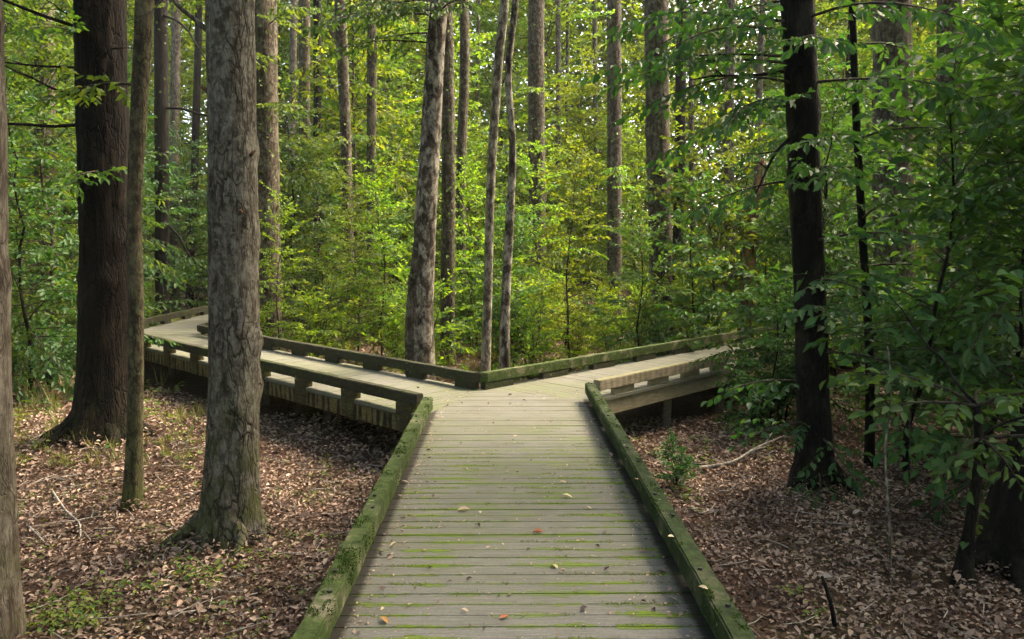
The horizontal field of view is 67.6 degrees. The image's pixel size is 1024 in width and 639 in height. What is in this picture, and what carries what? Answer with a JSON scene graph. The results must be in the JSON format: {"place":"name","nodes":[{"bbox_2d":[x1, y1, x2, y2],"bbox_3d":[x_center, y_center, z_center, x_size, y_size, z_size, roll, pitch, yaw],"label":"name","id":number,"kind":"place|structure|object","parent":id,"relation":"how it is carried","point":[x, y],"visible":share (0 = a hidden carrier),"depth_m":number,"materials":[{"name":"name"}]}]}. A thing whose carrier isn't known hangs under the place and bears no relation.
{"place":"outdoors","nodes":[
{"label":"outdoors","id":0,"kind":"place"},
{"bbox_2d":[9,247,1023,638],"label":"forest floor","id":1,"kind":"structure","parent":0,"point":[684,405],"depth_m":5.76,"materials":[{"name":"brown plant"}]},
{"bbox_2d":[0,0,28,638],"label":"tree","id":2,"kind":"object","parent":1,"relation":"on","point":[13,622],"visible":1,"depth_m":4.05,"materials":[{"name":"grey plant"}]},
{"bbox_2d":[11,294,50,402],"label":"bush","id":3,"kind":"object","parent":1,"relation":"on","point":[21,353],"visible":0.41,"depth_m":10.37,"materials":[{"name":"green plant"}]},
{"bbox_2d":[14,310,75,389],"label":"bush","id":4,"kind":"object","parent":1,"relation":"on","point":[44,318],"visible":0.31,"depth_m":11.34,"materials":[{"name":"green plant"}]},
{"bbox_2d":[33,0,57,345],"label":"tree","id":5,"kind":"object","parent":1,"relation":"on","point":[37,62],"visible":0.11,"depth_m":15.51,"materials":[{"name":"brown plant"}]},
{"bbox_2d":[2,0,153,342],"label":"young tree","id":6,"kind":"object","parent":1,"relation":"on","point":[16,92],"visible":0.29,"depth_m":14.65,"materials":[{"name":"green plant"}]},
{"bbox_2d":[2,0,156,448],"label":"tree","id":7,"kind":"object","parent":1,"relation":"on","point":[97,29],"visible":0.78,"depth_m":8.09,"materials":[{"name":"brown plant"}]},
{"bbox_2d":[27,0,154,510],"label":"tree","id":8,"kind":"object","parent":1,"relation":"on","point":[133,487],"visible":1,"depth_m":6.07,"materials":[{"name":"brown plant"}]},
{"bbox_2d":[5,53,182,410],"bbox_3d":[-6.549,-1.022,10.417,2.928,5.110,2.792,4,7,36],"label":"evergreen sapling","id":9,"kind":"object","parent":1,"relation":"on","point":[47,362],"visible":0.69,"depth_m":10.33,"materials":[{"name":"green plant"}]},
{"bbox_2d":[3,0,186,361],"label":"young tree","id":10,"kind":"object","parent":1,"relation":"on","point":[11,40],"visible":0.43,"depth_m":12.60,"materials":[{"name":"green plant"}]},
{"bbox_2d":[8,10,207,343],"bbox_3d":[-8.840,-2.688,16.590,4.188,7.666,4.391,1,6,11],"label":"evergreen sapling","id":11,"kind":"object","parent":1,"relation":"on","point":[147,265],"visible":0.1,"depth_m":16.98,"materials":[{"name":"green plant"}]},
{"bbox_2d":[20,59,206,324],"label":"evergreen sapling","id":12,"kind":"object","parent":1,"relation":"on","point":[146,175],"visible":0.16,"depth_m":19.29,"materials":[{"name":"green plant"}]},
{"bbox_2d":[55,1,206,251],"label":"leafy tree","id":13,"kind":"object","parent":1,"relation":"on","point":[131,10],"visible":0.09,"depth_m":29.91,"materials":[{"name":"green plant"}]},
{"bbox_2d":[127,0,207,296],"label":"leafy tree","id":14,"kind":"object","parent":1,"relation":"on","point":[187,73],"visible":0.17,"depth_m":27.36,"materials":[{"name":"green plant"}]},
{"bbox_2d":[169,0,180,309],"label":"tree","id":15,"kind":"object","parent":1,"relation":"on","point":[175,67],"visible":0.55,"depth_m":24.51,"materials":[{"name":"brown plant"}]},
{"bbox_2d":[151,0,207,324],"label":"tree","id":16,"kind":"object","parent":1,"relation":"on","point":[161,104],"visible":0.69,"depth_m":18.94,"materials":[{"name":"brown plant"}]},
{"bbox_2d":[152,117,207,309],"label":"evergreen sapling","id":17,"kind":"object","parent":1,"relation":"on","point":[202,290],"visible":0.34,"depth_m":24.15,"materials":[{"name":"green plant"}]},
{"bbox_2d":[185,0,202,306],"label":"tree","id":18,"kind":"object","parent":1,"relation":"on","point":[196,90],"visible":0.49,"depth_m":25.49,"materials":[{"name":"brown plant"}]},
{"bbox_2d":[125,0,275,556],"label":"tree","id":19,"kind":"object","parent":1,"relation":"on","point":[230,501],"visible":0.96,"depth_m":5.32,"materials":[{"name":"grey plant"}]},
{"bbox_2d":[153,143,292,293],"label":"young tree","id":20,"kind":"object","parent":1,"relation":"on","point":[193,283],"visible":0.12,"depth_m":22.45,"materials":[{"name":"green plant"}]},
{"bbox_2d":[154,0,309,350],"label":"tree","id":21,"kind":"object","parent":1,"relation":"on","point":[267,56],"visible":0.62,"depth_m":13.53,"materials":[{"name":"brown plant"}]},
{"bbox_2d":[199,181,325,375],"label":"young tree","id":22,"kind":"object","parent":1,"relation":"on","point":[278,251],"visible":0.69,"depth_m":12.94,"materials":[{"name":"green plant"}]},
{"bbox_2d":[184,2,366,295],"bbox_3d":[-8.150,-7.237,27.421,6.365,13.572,7.069,0,6,1],"label":"leafy tree","id":23,"kind":"object","parent":1,"relation":"on","point":[282,60],"visible":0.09,"depth_m":27.31,"materials":[{"name":"green plant"}]},
{"bbox_2d":[286,0,297,292],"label":"tree","id":24,"kind":"object","parent":1,"relation":"on","point":[293,55],"visible":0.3,"depth_m":24.70,"materials":[{"name":"brown plant"}]},
{"bbox_2d":[202,69,394,345],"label":"evergreen sapling","id":25,"kind":"object","parent":1,"relation":"on","point":[285,155],"visible":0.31,"depth_m":15.59,"materials":[{"name":"green plant"}]},
{"bbox_2d":[277,0,328,322],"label":"tree","id":26,"kind":"object","parent":1,"relation":"on","point":[304,55],"visible":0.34,"depth_m":20.28,"materials":[{"name":"brown plant"}]},
{"bbox_2d":[277,267,359,361],"bbox_3d":[-3.342,0.170,12.666,1.539,2.083,1.856,-2,6,-22],"label":"bush","id":27,"kind":"object","parent":1,"relation":"on","point":[326,315],"visible":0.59,"depth_m":12.57,"materials":[{"name":"green plant"}]},
{"bbox_2d":[291,0,356,301],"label":"tree","id":28,"kind":"object","parent":1,"relation":"on","point":[317,10],"visible":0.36,"depth_m":21.32,"materials":[{"name":"brown plant"}]},
{"bbox_2d":[280,116,380,338],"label":"young tree","id":29,"kind":"object","parent":1,"relation":"on","point":[324,208],"visible":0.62,"depth_m":15.26,"materials":[{"name":"green plant"}]},
{"bbox_2d":[281,145,382,329],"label":"evergreen sapling","id":30,"kind":"object","parent":1,"relation":"on","point":[320,228],"visible":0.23,"depth_m":17.02,"materials":[{"name":"green plant"}]},
{"bbox_2d":[294,165,405,352],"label":"young tree","id":31,"kind":"object","parent":1,"relation":"on","point":[351,213],"visible":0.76,"depth_m":13.87,"materials":[{"name":"green plant"}]},
{"bbox_2d":[304,0,397,340],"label":"tree","id":32,"kind":"object","parent":1,"relation":"on","point":[344,93],"visible":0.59,"depth_m":16.53,"materials":[{"name":"brown plant"}]},
{"bbox_2d":[277,0,441,280],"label":"leafy tree","id":33,"kind":"object","parent":1,"relation":"on","point":[405,65],"visible":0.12,"depth_m":27.13,"materials":[{"name":"green plant"}]},
{"bbox_2d":[288,147,441,355],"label":"young tree","id":34,"kind":"object","parent":1,"relation":"on","point":[391,246],"visible":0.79,"depth_m":13.34,"materials":[{"name":"green plant"}]},
{"bbox_2d":[278,0,471,275],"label":"young tree","id":35,"kind":"object","parent":1,"relation":"on","point":[382,112],"visible":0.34,"depth_m":19.20,"materials":[{"name":"green plant"}]},
{"bbox_2d":[329,0,426,323],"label":"tree","id":36,"kind":"object","parent":1,"relation":"on","point":[371,73],"visible":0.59,"depth_m":18.50,"materials":[{"name":"brown plant"}]},
{"bbox_2d":[357,283,404,358],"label":"bush","id":37,"kind":"object","parent":1,"relation":"on","point":[393,335],"visible":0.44,"depth_m":13.77,"materials":[{"name":"green plant"}]},
{"bbox_2d":[294,0,489,380],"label":"tree","id":38,"kind":"object","parent":1,"relation":"on","point":[419,333],"visible":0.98,"depth_m":9.73,"materials":[{"name":"brown plant"}]},
{"bbox_2d":[295,1,490,293],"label":"leafy tree","id":39,"kind":"object","parent":1,"relation":"on","point":[413,45],"visible":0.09,"depth_m":29.90,"materials":[{"name":"green plant"}]},
{"bbox_2d":[337,183,476,339],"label":"evergreen sapling","id":40,"kind":"object","parent":1,"relation":"on","point":[399,218],"visible":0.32,"depth_m":16.63,"materials":[{"name":"green plant"}]},
{"bbox_2d":[332,53,494,285],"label":"young tree","id":41,"kind":"object","parent":1,"relation":"on","point":[397,93],"visible":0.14,"depth_m":23.61,"materials":[{"name":"green plant"}]},
{"bbox_2d":[309,42,524,290],"bbox_3d":[-3.198,-3.853,21.190,5.789,8.121,5.093,4,7,37],"label":"young tree","id":42,"kind":"object","parent":1,"relation":"on","point":[404,112],"visible":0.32,"depth_m":20.81,"materials":[{"name":"green plant"}]},
{"bbox_2d":[361,255,482,371],"bbox_3d":[-1.315,0.165,11.889,1.730,2.342,2.087,5,8,44],"label":"bush","id":43,"kind":"object","parent":1,"relation":"on","point":[450,326],"visible":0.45,"depth_m":11.97,"materials":[{"name":"green plant"}]},
{"bbox_2d":[354,0,528,300],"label":"young tree","id":44,"kind":"object","parent":1,"relation":"on","point":[469,142],"visible":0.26,"depth_m":22.41,"materials":[{"name":"green plant"}]},
{"bbox_2d":[438,1,457,365],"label":"tree","id":45,"kind":"object","parent":1,"relation":"on","point":[448,209],"visible":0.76,"depth_m":13.24,"materials":[{"name":"brown plant"}]},
{"bbox_2d":[456,0,469,345],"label":"tree","id":46,"kind":"object","parent":1,"relation":"on","point":[463,89],"visible":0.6,"depth_m":16.07,"materials":[{"name":"brown plant"}]},
{"bbox_2d":[399,142,529,351],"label":"young tree","id":47,"kind":"object","parent":1,"relation":"on","point":[465,201],"visible":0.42,"depth_m":14.78,"materials":[{"name":"green plant"}]},
{"bbox_2d":[433,248,498,357],"bbox_3d":[-0.952,-0.092,14.752,2.080,3.164,1.956,0,6,-1],"label":"bush","id":48,"kind":"object","parent":1,"relation":"on","point":[466,302],"visible":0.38,"depth_m":14.62,"materials":[{"name":"green plant"}]},
{"bbox_2d":[480,0,508,388],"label":"tree","id":49,"kind":"object","parent":1,"relation":"on","point":[490,189],"visible":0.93,"depth_m":10.13,"materials":[{"name":"brown plant"}]},
{"bbox_2d":[433,189,563,369],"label":"evergreen sapling","id":50,"kind":"object","parent":1,"relation":"on","point":[515,244],"visible":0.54,"depth_m":13.16,"materials":[{"name":"green plant"}]},
{"bbox_2d":[435,98,561,274],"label":"young tree","id":51,"kind":"object","parent":1,"relation":"on","point":[496,205],"visible":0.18,"depth_m":23.49,"materials":[{"name":"green plant"}]},
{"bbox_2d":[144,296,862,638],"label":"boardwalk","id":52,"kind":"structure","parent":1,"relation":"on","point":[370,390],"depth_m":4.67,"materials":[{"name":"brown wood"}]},
{"bbox_2d":[340,390,694,638],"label":"leaf crumbs","id":53,"kind":"object","parent":52,"relation":"on","point":[558,634],"visible":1,"depth_m":4.06,"materials":[{"name":"brown plant"}]},
{"bbox_2d":[460,264,546,369],"bbox_3d":[-0.159,0.258,13.224,1.523,2.464,1.620,0,6,-2],"label":"bush","id":54,"kind":"object","parent":1,"relation":"on","point":[519,315],"visible":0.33,"depth_m":13.08,"materials":[{"name":"green plant"}]},
{"bbox_2d":[439,0,574,250],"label":"leafy tree","id":55,"kind":"object","parent":1,"relation":"on","point":[494,27],"visible":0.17,"depth_m":32.81,"materials":[{"name":"green plant"}]},
{"bbox_2d":[499,0,518,368],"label":"tree","id":56,"kind":"object","parent":1,"relation":"on","point":[504,351],"visible":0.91,"depth_m":9.77,"materials":[{"name":"brown plant"}]},
{"bbox_2d":[5,0,1020,281],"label":"wood","id":57,"kind":"object","parent":1,"relation":"on","point":[629,16],"visible":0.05,"depth_m":38.86,"materials":[{"name":"green plant"}]},
{"bbox_2d":[13,306,1018,638],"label":"ground cover","id":58,"kind":"object","parent":1,"relation":"on","point":[53,624],"visible":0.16,"depth_m":7.26,"materials":[{"name":"green plant"}]},
{"bbox_2d":[480,276,578,381],"bbox_3d":[0.346,0.275,12.277,1.442,1.953,1.740,3,6,26],"label":"bush","id":59,"kind":"object","parent":1,"relation":"on","point":[514,323],"visible":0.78,"depth_m":12.29,"materials":[{"name":"green plant"}]},
{"bbox_2d":[497,0,581,277],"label":"tree","id":60,"kind":"object","parent":1,"relation":"on","point":[536,89],"visible":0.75,"depth_m":19.37,"materials":[{"name":"brown plant"}]},
{"bbox_2d":[479,128,614,333],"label":"young tree","id":61,"kind":"object","parent":1,"relation":"on","point":[528,170],"visible":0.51,"depth_m":16.75,"materials":[{"name":"green plant"}]},
{"bbox_2d":[474,126,628,371],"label":"young tree","id":62,"kind":"object","parent":1,"relation":"on","point":[582,173],"visible":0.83,"depth_m":12.88,"materials":[{"name":"green plant"}]},
{"bbox_2d":[456,0,648,283],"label":"leafy tree","id":63,"kind":"object","parent":1,"relation":"on","point":[522,35],"visible":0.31,"depth_m":28.66,"materials":[{"name":"green plant"}]},
{"bbox_2d":[466,59,648,285],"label":"young tree","id":64,"kind":"object","parent":1,"relation":"on","point":[549,199],"visible":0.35,"depth_m":21.18,"materials":[{"name":"green plant"}]},
{"bbox_2d":[546,303,603,359],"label":"bush","id":65,"kind":"object","parent":1,"relation":"on","point":[580,343],"visible":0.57,"depth_m":13.38,"materials":[{"name":"green plant"}]},
{"bbox_2d":[515,31,642,285],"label":"leafy tree","id":66,"kind":"object","parent":1,"relation":"on","point":[583,104],"visible":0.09,"depth_m":36.11,"materials":[{"name":"green plant"}]},
{"bbox_2d":[521,44,672,311],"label":"young tree","id":67,"kind":"object","parent":1,"relation":"on","point":[595,91],"visible":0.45,"depth_m":22.70,"materials":[{"name":"green plant"}]},
{"bbox_2d":[563,88,647,305],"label":"young tree","id":68,"kind":"object","parent":1,"relation":"on","point":[630,171],"visible":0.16,"depth_m":25.26,"materials":[{"name":"green plant"}]},
{"bbox_2d":[573,0,646,329],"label":"tree","id":69,"kind":"object","parent":1,"relation":"on","point":[613,14],"visible":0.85,"depth_m":18.53,"materials":[{"name":"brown plant"}]},
{"bbox_2d":[571,98,712,305],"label":"young tree","id":70,"kind":"object","parent":1,"relation":"on","point":[625,160],"visible":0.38,"depth_m":20.48,"materials":[{"name":"green plant"}]},
{"bbox_2d":[598,255,701,363],"bbox_3d":[2.322,0.022,13.366,2.021,2.268,1.676,2,6,18],"label":"bush","id":71,"kind":"object","parent":1,"relation":"on","point":[635,306],"visible":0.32,"depth_m":13.39,"materials":[{"name":"green plant"}]},
{"bbox_2d":[570,0,737,275],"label":"young tree","id":72,"kind":"object","parent":1,"relation":"on","point":[630,51],"visible":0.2,"depth_m":23.10,"materials":[{"name":"green plant"}]},
{"bbox_2d":[571,191,737,369],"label":"evergreen sapling","id":73,"kind":"object","parent":1,"relation":"on","point":[635,279],"visible":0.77,"depth_m":11.79,"materials":[{"name":"green plant"}]},
{"bbox_2d":[642,0,673,356],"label":"tree","id":74,"kind":"object","parent":1,"relation":"on","point":[654,130],"visible":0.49,"depth_m":14.11,"materials":[{"name":"brown plant"}]},
{"bbox_2d":[638,310,711,355],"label":"bush","id":75,"kind":"object","parent":1,"relation":"on","point":[658,331],"visible":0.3,"depth_m":11.69,"materials":[{"name":"green plant"}]},
{"bbox_2d":[650,429,703,489],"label":"bush","id":76,"kind":"object","parent":1,"relation":"on","point":[679,470],"visible":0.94,"depth_m":6.69,"materials":[{"name":"green plant"}]},
{"bbox_2d":[672,0,686,296],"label":"tree","id":77,"kind":"object","parent":1,"relation":"on","point":[680,84],"visible":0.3,"depth_m":22.12,"materials":[{"name":"brown plant"}]},
{"bbox_2d":[627,151,777,347],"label":"evergreen sapling","id":78,"kind":"object","parent":1,"relation":"on","point":[712,292],"visible":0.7,"depth_m":12.70,"materials":[{"name":"green plant"}]},
{"bbox_2d":[595,66,829,342],"bbox_3d":[3.529,-1.763,13.562,3.816,5.353,3.357,3,7,32],"label":"young tree","id":79,"kind":"object","parent":1,"relation":"on","point":[727,231],"visible":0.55,"depth_m":13.37,"materials":[{"name":"green plant"}]},
{"bbox_2d":[723,0,735,313],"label":"tree","id":80,"kind":"object","parent":1,"relation":"on","point":[730,71],"visible":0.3,"depth_m":22.68,"materials":[{"name":"brown plant"}]},
{"bbox_2d":[673,87,787,337],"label":"young tree","id":81,"kind":"object","parent":1,"relation":"on","point":[752,142],"visible":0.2,"depth_m":14.80,"materials":[{"name":"green plant"}]},
{"bbox_2d":[737,158,766,330],"bbox_3d":[4.226,-0.960,13.606,0.505,3.778,0.268,0,6,0],"label":"broken snag","id":82,"kind":"object","parent":1,"relation":"on","point":[747,253],"visible":0.32,"depth_m":13.47,"materials":[{"name":"brown wood"}]},
{"bbox_2d":[711,343,795,430],"bbox_3d":[2.702,0.920,8.845,0.952,1.237,1.242,-4,7,-35],"label":"bush","id":83,"kind":"object","parent":1,"relation":"on","point":[728,376],"visible":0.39,"depth_m":8.80,"materials":[{"name":"green plant"}]},
{"bbox_2d":[728,338,833,439],"bbox_3d":[3.180,0.887,8.704,1.088,1.413,1.420,-1,6,-12],"label":"bush","id":84,"kind":"object","parent":1,"relation":"on","point":[777,411],"visible":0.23,"depth_m":8.71,"materials":[{"name":"green plant"}]},
{"bbox_2d":[709,262,876,434],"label":"evergreen sapling","id":85,"kind":"object","parent":1,"relation":"on","point":[772,341],"visible":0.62,"depth_m":8.35,"materials":[{"name":"green plant"}]},
{"bbox_2d":[717,0,872,275],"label":"leafy tree","id":86,"kind":"object","parent":1,"relation":"on","point":[776,88],"visible":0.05,"depth_m":29.88,"materials":[{"name":"green plant"}]},
{"bbox_2d":[685,57,915,434],"bbox_3d":[3.693,-0.772,9.194,2.744,4.791,2.618,5,8,42],"label":"young tree","id":87,"kind":"object","parent":1,"relation":"on","point":[837,246],"visible":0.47,"depth_m":9.03,"materials":[{"name":"green plant"}]},
{"bbox_2d":[580,0,1021,510],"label":"tree","id":88,"kind":"object","parent":1,"relation":"on","point":[814,443],"visible":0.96,"depth_m":6.33,"materials":[{"name":"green plant"}]},
{"bbox_2d":[700,186,904,411],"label":"evergreen sapling","id":89,"kind":"object","parent":1,"relation":"on","point":[771,251],"visible":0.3,"depth_m":9.41,"materials":[{"name":"green plant"}]},
{"bbox_2d":[743,1,872,245],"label":"young tree","id":90,"kind":"object","parent":1,"relation":"on","point":[831,33],"visible":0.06,"depth_m":22.82,"materials":[{"name":"green plant"}]},
{"bbox_2d":[708,28,920,352],"bbox_3d":[5.641,-2.200,14.230,3.839,7.027,4.025,3,6,27],"label":"young tree","id":91,"kind":"object","parent":1,"relation":"on","point":[740,163],"visible":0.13,"depth_m":14.01,"materials":[{"name":"green plant"}]},
{"bbox_2d":[672,89,1013,406],"bbox_3d":[4.718,-1.196,10.878,2.702,4.818,4.062,-4,7,-33],"label":"evergreen sapling","id":92,"kind":"object","parent":1,"relation":"on","point":[847,118],"visible":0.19,"depth_m":10.77,"materials":[{"name":"green plant"}]},
{"bbox_2d":[741,0,976,279],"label":"leafy tree","id":93,"kind":"object","parent":1,"relation":"on","point":[865,38],"visible":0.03,"depth_m":25.10,"materials":[{"name":"green plant"}]},
{"bbox_2d":[782,0,1001,466],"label":"tree","id":94,"kind":"object","parent":1,"relation":"on","point":[869,438],"visible":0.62,"depth_m":7.01,"materials":[{"name":"green plant"}]},
{"bbox_2d":[872,0,914,372],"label":"tree","id":95,"kind":"object","parent":1,"relation":"on","point":[886,30],"visible":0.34,"depth_m":12.58,"materials":[{"name":"brown plant"}]},
{"bbox_2d":[773,61,1023,468],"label":"evergreen sapling","id":96,"kind":"object","parent":1,"relation":"on","point":[991,226],"visible":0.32,"depth_m":7.01,"materials":[{"name":"green plant"}]},
{"bbox_2d":[778,0,1023,501],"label":"evergreen sapling","id":97,"kind":"object","parent":1,"relation":"on","point":[885,140],"visible":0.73,"depth_m":6.52,"materials":[{"name":"green plant"}]},
{"bbox_2d":[803,0,1023,525],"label":"evergreen sapling","id":98,"kind":"object","parent":1,"relation":"on","point":[987,364],"visible":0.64,"depth_m":6.12,"materials":[{"name":"green plant"}]},
{"bbox_2d":[823,0,1018,298],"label":"young tree","id":99,"kind":"object","parent":1,"relation":"on","point":[920,42],"visible":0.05,"depth_m":14.97,"materials":[{"name":"green plant"}]},
{"bbox_2d":[819,287,1023,591],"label":"sapling","id":100,"kind":"object","parent":1,"relation":"on","point":[976,474],"visible":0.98,"depth_m":4.76,"materials":[{"name":"green plant"}]},
{"bbox_2d":[837,12,1023,450],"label":"young tree","id":101,"kind":"object","parent":1,"relation":"on","point":[942,39],"visible":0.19,"depth_m":7.63,"materials":[{"name":"green plant"}]},
{"bbox_2d":[874,0,1023,432],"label":"young tree","id":102,"kind":"object","parent":1,"relation":"on","point":[947,179],"visible":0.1,"depth_m":9.51,"materials":[{"name":"green plant"}]},
{"bbox_2d":[936,0,964,297],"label":"tree","id":103,"kind":"object","parent":1,"relation":"on","point":[946,48],"visible":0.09,"depth_m":13.11,"materials":[{"name":"brown plant"}]},
{"bbox_2d":[975,411,1023,597],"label":"tree","id":104,"kind":"object","parent":1,"relation":"on","point":[999,541],"visible":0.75,"depth_m":5.02,"materials":[{"name":"brown plant"}]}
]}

